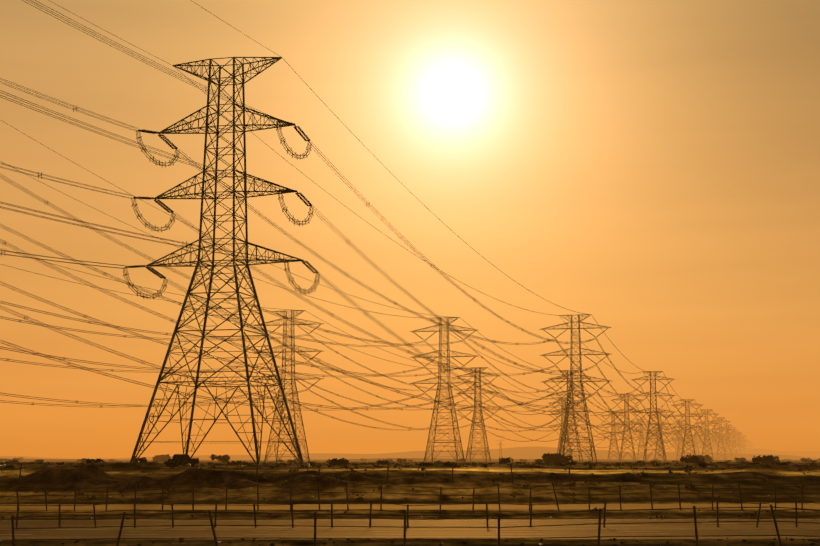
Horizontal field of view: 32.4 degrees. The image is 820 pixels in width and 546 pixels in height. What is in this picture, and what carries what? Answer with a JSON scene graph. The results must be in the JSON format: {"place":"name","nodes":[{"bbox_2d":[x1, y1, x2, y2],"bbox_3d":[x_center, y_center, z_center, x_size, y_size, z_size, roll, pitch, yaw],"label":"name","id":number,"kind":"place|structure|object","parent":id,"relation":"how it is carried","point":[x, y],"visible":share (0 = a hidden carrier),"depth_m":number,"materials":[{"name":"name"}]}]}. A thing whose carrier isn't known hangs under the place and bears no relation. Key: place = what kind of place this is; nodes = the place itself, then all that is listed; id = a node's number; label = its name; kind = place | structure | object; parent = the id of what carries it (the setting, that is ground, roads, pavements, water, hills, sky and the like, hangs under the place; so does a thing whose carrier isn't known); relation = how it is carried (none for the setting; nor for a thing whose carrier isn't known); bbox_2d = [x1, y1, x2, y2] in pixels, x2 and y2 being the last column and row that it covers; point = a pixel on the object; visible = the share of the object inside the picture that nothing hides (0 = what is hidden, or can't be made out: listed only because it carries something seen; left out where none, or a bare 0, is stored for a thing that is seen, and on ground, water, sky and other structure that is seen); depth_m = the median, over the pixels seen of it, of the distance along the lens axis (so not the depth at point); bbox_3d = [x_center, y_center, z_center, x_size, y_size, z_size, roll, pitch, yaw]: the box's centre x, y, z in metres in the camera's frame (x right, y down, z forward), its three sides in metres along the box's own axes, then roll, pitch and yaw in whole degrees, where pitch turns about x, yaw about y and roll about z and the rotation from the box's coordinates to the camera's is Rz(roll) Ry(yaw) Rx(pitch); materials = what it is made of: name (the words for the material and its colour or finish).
{"place":"outdoors","nodes":[
{"label":"outdoors","id":0,"kind":"place"},
{"bbox_2d":[0,461,819,545],"bbox_3d":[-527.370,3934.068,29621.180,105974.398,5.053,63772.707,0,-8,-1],"label":"ground","id":1,"kind":"structure","parent":0,"point":[34,477],"depth_m":156.13,"materials":[{"name":"brown soil"}]},
{"bbox_2d":[3,464,14,467],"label":"bush","id":2,"kind":"object","parent":1,"relation":"on","point":[9,466],"visible":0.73,"depth_m":201.31,"materials":[{"name":"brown plant"}]},
{"bbox_2d":[85,458,104,463],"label":"bush","id":3,"kind":"object","parent":1,"relation":"on","point":[88,461],"visible":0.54,"depth_m":204.01,"materials":[{"name":"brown plant"}]},
{"bbox_2d":[135,457,146,462],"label":"bush","id":4,"kind":"object","parent":1,"relation":"on","point":[142,459],"visible":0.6,"depth_m":258.67,"materials":[{"name":"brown plant"}]},
{"bbox_2d":[153,454,170,461],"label":"bush","id":5,"kind":"object","parent":1,"relation":"on","point":[161,458],"visible":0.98,"depth_m":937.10,"materials":[{"name":"brown plant"}]},
{"bbox_2d":[164,459,186,466],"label":"bush","id":6,"kind":"object","parent":1,"relation":"on","point":[175,463],"visible":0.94,"depth_m":203.31,"materials":[{"name":"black plant"}]},
{"bbox_2d":[168,454,198,465],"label":"bush","id":7,"kind":"object","parent":1,"relation":"on","point":[177,457],"visible":0.71,"depth_m":224.20,"materials":[{"name":"plant"}]},
{"bbox_2d":[209,454,229,462],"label":"bush","id":8,"kind":"object","parent":1,"relation":"on","point":[224,458],"visible":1,"depth_m":492.78,"materials":[{"name":"brown plant"}]},
{"bbox_2d":[123,57,319,466],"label":"pylon","id":9,"kind":"object","parent":1,"relation":"on","point":[277,125],"visible":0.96,"depth_m":225.67,"materials":[{"name":"metal"}]},
{"bbox_2d":[0,0,760,453],"bbox_3d":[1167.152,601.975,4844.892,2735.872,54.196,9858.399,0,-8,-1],"label":"conductors","id":10,"kind":"object","parent":9,"relation":"attached to","point":[424,258],"visible":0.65,"depth_m":276.44,"materials":[{"name":"grey"}]},
{"bbox_2d":[233,461,246,465],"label":"bush","id":11,"kind":"object","parent":1,"relation":"on","point":[238,463],"visible":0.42,"depth_m":287.95,"materials":[{"name":"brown plant"}]},
{"bbox_2d":[253,310,322,462],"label":"pylon","id":12,"kind":"object","parent":1,"relation":"on","point":[282,372],"visible":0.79,"depth_m":605.77,"materials":[{"name":"metal"}]},
{"bbox_2d":[0,248,722,452],"bbox_3d":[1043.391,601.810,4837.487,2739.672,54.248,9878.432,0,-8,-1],"label":"conductors","id":13,"kind":"object","parent":12,"relation":"attached to","point":[246,338],"visible":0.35,"depth_m":613.58,"materials":[{"name":"grey"}]},
{"bbox_2d":[18,462,569,482],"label":"fence posts","id":14,"kind":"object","parent":1,"relation":"on","point":[319,472],"depth_m":163.63,"materials":[{"name":"brown wood"}]},
{"bbox_2d":[326,458,348,465],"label":"bush","id":15,"kind":"object","parent":1,"relation":"on","point":[342,461],"visible":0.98,"depth_m":296.47,"materials":[{"name":"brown plant"}]},
{"bbox_2d":[376,460,389,464],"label":"bush","id":16,"kind":"object","parent":1,"relation":"on","point":[385,462],"visible":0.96,"depth_m":344.93,"materials":[{"name":"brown plant"}]},
{"bbox_2d":[397,458,406,461],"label":"bush","id":17,"kind":"object","parent":1,"relation":"on","point":[401,460],"visible":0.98,"depth_m":730.28,"materials":[{"name":"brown plant"}]},
{"bbox_2d":[0,461,818,518],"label":"scrub tufts","id":18,"kind":"object","parent":1,"relation":"on","point":[590,466],"visible":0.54,"depth_m":206.57,"materials":[{"name":"brown plant"}]},
{"bbox_2d":[0,499,819,527],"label":"fence row","id":19,"kind":"object","parent":1,"relation":"on","point":[291,511],"visible":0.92,"depth_m":110.03,"materials":[{"name":"brown wood"}]},
{"bbox_2d":[1,482,819,510],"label":"fence row","id":20,"kind":"object","parent":1,"relation":"on","point":[347,492],"visible":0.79,"depth_m":136.92,"materials":[{"name":"brown"}]},
{"bbox_2d":[1,464,819,545],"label":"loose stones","id":21,"kind":"object","parent":1,"relation":"on","point":[522,543],"visible":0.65,"depth_m":92.24,"materials":[{"name":"brown"}]},
{"bbox_2d":[11,504,819,545],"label":"fence row","id":22,"kind":"object","parent":1,"relation":"on","point":[404,538],"visible":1,"depth_m":80.46,"materials":[{"name":"brown"}]},
{"bbox_2d":[419,462,432,465],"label":"bush","id":23,"kind":"object","parent":1,"relation":"on","point":[424,464],"visible":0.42,"depth_m":208.45,"materials":[{"name":"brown plant"}]},
{"bbox_2d":[410,317,478,462],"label":"pylon","id":24,"kind":"object","parent":1,"relation":"on","point":[440,383],"visible":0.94,"depth_m":635.04,"materials":[{"name":"metal"}]},
{"bbox_2d":[0,120,736,452],"bbox_3d":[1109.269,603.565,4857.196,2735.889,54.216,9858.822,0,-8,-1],"label":"conductors","id":25,"kind":"object","parent":24,"relation":"hanging from","point":[384,375],"visible":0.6,"depth_m":414.42,"materials":[{"name":"grey"}]},
{"bbox_2d":[442,461,457,466],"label":"bush","id":26,"kind":"object","parent":1,"relation":"on","point":[448,463],"visible":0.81,"depth_m":204.64,"materials":[{"name":"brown plant"}]},
{"bbox_2d":[456,367,498,461],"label":"pylon","id":27,"kind":"object","parent":1,"relation":"on","point":[475,417],"visible":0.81,"depth_m":993.72,"materials":[{"name":"metal"}]},
{"bbox_2d":[499,457,512,463],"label":"bush","id":28,"kind":"object","parent":1,"relation":"on","point":[506,460],"visible":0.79,"depth_m":326.72,"materials":[{"name":"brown plant"}]},
{"bbox_2d":[541,453,572,463],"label":"bush","id":29,"kind":"object","parent":1,"relation":"on","point":[554,458],"visible":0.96,"depth_m":446.71,"materials":[{"name":"brown plant"}]},
{"bbox_2d":[548,397,579,460],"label":"pylon","id":30,"kind":"object","parent":1,"relation":"on","point":[561,423],"visible":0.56,"depth_m":1391.91,"materials":[{"name":"metal"}]},
{"bbox_2d":[549,370,591,461],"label":"pylon","id":31,"kind":"object","parent":1,"relation":"on","point":[572,400],"visible":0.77,"depth_m":1024.09,"materials":[{"name":"metal"}]},
{"bbox_2d":[540,314,611,462],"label":"pylon","id":32,"kind":"object","parent":1,"relation":"on","point":[578,321],"visible":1,"depth_m":622.71,"materials":[{"name":"metal"}]},
{"bbox_2d":[602,411,624,459],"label":"pylon","id":33,"kind":"object","parent":1,"relation":"on","point":[615,434],"visible":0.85,"depth_m":1809.25,"materials":[{"name":"metal"}]},
{"bbox_2d":[611,394,641,460],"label":"pylon","id":34,"kind":"object","parent":1,"relation":"on","point":[624,429],"visible":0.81,"depth_m":1418.26,"materials":[{"name":"metal"}]},
{"bbox_2d":[631,419,650,459],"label":"pylon","id":35,"kind":"object","parent":1,"relation":"on","point":[641,428],"visible":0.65,"depth_m":2188.71,"materials":[{"name":"metal"}]},
{"bbox_2d":[631,371,675,461],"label":"pylon","id":36,"kind":"object","parent":1,"relation":"on","point":[656,412],"visible":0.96,"depth_m":1024.83,"materials":[{"name":"metal"}]},
{"bbox_2d":[647,411,672,459],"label":"pylon","id":37,"kind":"object","parent":1,"relation":"on","point":[663,424],"visible":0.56,"depth_m":1813.43,"materials":[{"name":"metal"}]},
{"bbox_2d":[653,425,669,459],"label":"pylon","id":38,"kind":"object","parent":1,"relation":"on","point":[658,458],"visible":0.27,"depth_m":2587.87,"materials":[{"name":"metal"}]},
{"bbox_2d":[671,430,683,451],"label":"pylon","id":39,"kind":"object","parent":1,"relation":"on","point":[676,441],"visible":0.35,"depth_m":3001.62,"materials":[{"name":"metal"}]},
{"bbox_2d":[670,420,689,459],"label":"pylon","id":40,"kind":"object","parent":1,"relation":"on","point":[684,454],"visible":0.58,"depth_m":2211.40,"materials":[{"name":"metal"}]},
{"bbox_2d":[671,399,703,456],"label":"pylon","id":41,"kind":"object","parent":1,"relation":"on","point":[685,427],"visible":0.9,"depth_m":1425.85,"materials":[{"name":"metal"}]},
{"bbox_2d":[684,434,693,451],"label":"pylon","id":42,"kind":"object","parent":1,"relation":"on","point":[688,443],"visible":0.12,"depth_m":3388.10,"materials":[{"name":"metal"}]},
{"bbox_2d":[680,456,704,462],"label":"bush","id":43,"kind":"object","parent":1,"relation":"on","point":[693,459],"visible":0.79,"depth_m":387.19,"materials":[{"name":"brown plant"}]},
{"bbox_2d":[683,454,704,461],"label":"bush","id":44,"kind":"object","parent":1,"relation":"on","point":[701,457],"visible":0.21,"depth_m":694.57,"materials":[{"name":"brown plant"}]},
{"bbox_2d":[688,426,704,454],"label":"pylon","id":45,"kind":"object","parent":1,"relation":"on","point":[695,441],"visible":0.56,"depth_m":2610.29,"materials":[{"name":"metal"}]},
{"bbox_2d":[697,462,708,466],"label":"bush","id":46,"kind":"object","parent":1,"relation":"on","point":[702,464],"visible":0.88,"depth_m":222.96,"materials":[{"name":"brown plant"}]},
{"bbox_2d":[697,455,712,461],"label":"bush","id":47,"kind":"object","parent":1,"relation":"on","point":[707,458],"visible":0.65,"depth_m":892.71,"materials":[{"name":"brown plant"}]},
{"bbox_2d":[694,409,718,459],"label":"pylon","id":48,"kind":"object","parent":1,"relation":"on","point":[710,423],"visible":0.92,"depth_m":1816.55,"materials":[{"name":"metal"}]},
{"bbox_2d":[700,429,713,451],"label":"pylon","id":49,"kind":"object","parent":1,"relation":"on","point":[708,441],"visible":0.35,"depth_m":3019.02,"materials":[{"name":"metal"}]},
{"bbox_2d":[709,433,719,452],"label":"pylon","id":50,"kind":"object","parent":1,"relation":"on","point":[714,443],"visible":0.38,"depth_m":3414.12,"materials":[{"name":"metal"}]},
{"bbox_2d":[710,417,730,459],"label":"pylon","id":51,"kind":"object","parent":1,"relation":"on","point":[720,427],"visible":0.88,"depth_m":2215.94,"materials":[{"name":"metal"}]},
{"bbox_2d":[715,437,726,452],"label":"pylon","id":52,"kind":"object","parent":1,"relation":"on","point":[720,445],"visible":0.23,"depth_m":3807.02,"materials":[{"name":"metal"}]},
{"bbox_2d":[719,424,736,459],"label":"pylon","id":53,"kind":"object","parent":1,"relation":"on","point":[727,434],"visible":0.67,"depth_m":2610.81,"materials":[{"name":"metal"}]},
{"bbox_2d":[727,429,741,453],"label":"pylon","id":54,"kind":"object","parent":1,"relation":"on","point":[733,432],"visible":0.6,"depth_m":2998.42,"materials":[{"name":"metal"}]},
{"bbox_2d":[734,457,745,461],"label":"bush","id":55,"kind":"object","parent":1,"relation":"on","point":[740,459],"visible":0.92,"depth_m":860.24,"materials":[{"name":"brown plant"}]},
{"bbox_2d":[735,433,745,453],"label":"pylon","id":56,"kind":"object","parent":1,"relation":"on","point":[740,442],"visible":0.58,"depth_m":3401.00,"materials":[{"name":"metal"}]},
{"bbox_2d":[739,436,748,453],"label":"pylon","id":57,"kind":"object","parent":1,"relation":"on","point":[742,444],"visible":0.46,"depth_m":3787.56,"materials":[{"name":"metal"}]},
{"bbox_2d":[752,455,774,463],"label":"bush","id":58,"kind":"object","parent":1,"relation":"on","point":[758,459],"visible":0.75,"depth_m":416.94,"materials":[{"name":"brown plant"}]},
{"bbox_2d":[762,460,774,463],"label":"bush","id":59,"kind":"object","parent":1,"relation":"on","point":[770,461],"visible":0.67,"depth_m":412.09,"materials":[{"name":"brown plant"}]},
{"bbox_2d":[800,457,810,461],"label":"bush","id":60,"kind":"object","parent":1,"relation":"on","point":[804,460],"visible":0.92,"depth_m":810.78,"materials":[{"name":"brown plant"}]},
{"bbox_2d":[0,529,819,537],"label":"road","id":61,"kind":"structure","parent":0,"point":[362,532],"depth_m":102.22,"materials":[{"name":"brown asphalt"}]},
{"bbox_2d":[0,447,819,460],"bbox_3d":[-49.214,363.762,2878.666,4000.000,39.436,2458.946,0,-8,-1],"label":"hills","id":62,"kind":"structure","parent":0,"point":[525,453],"depth_m":2949.07,"materials":[{"name":"brown"}]},
{"bbox_2d":[0,520,819,525],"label":"carriageway","id":63,"kind":"object","parent":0,"point":[289,522],"depth_m":118.67,"materials":[{"name":"brown asphalt"}]},
{"bbox_2d":[0,504,819,509],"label":"road","id":64,"kind":"structure","parent":0,"point":[374,507],"depth_m":140.27,"materials":[{"name":"brown asphalt"}]},
{"bbox_2d":[0,519,819,539],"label":"shoulder road","id":65,"kind":"structure","parent":0,"point":[510,527],"depth_m":108.34,"materials":[{"name":"brown asphalt"}]},
{"bbox_2d":[0,521,737,536],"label":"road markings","id":66,"kind":"object","parent":65,"relation":"on","point":[374,531],"visible":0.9,"depth_m":106.57,"materials":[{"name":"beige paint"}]},
{"bbox_2d":[0,0,819,457],"label":"sky","id":67,"kind":"structure","parent":0,"point":[649,169],"materials":[{"name":"orange"}]}
]}

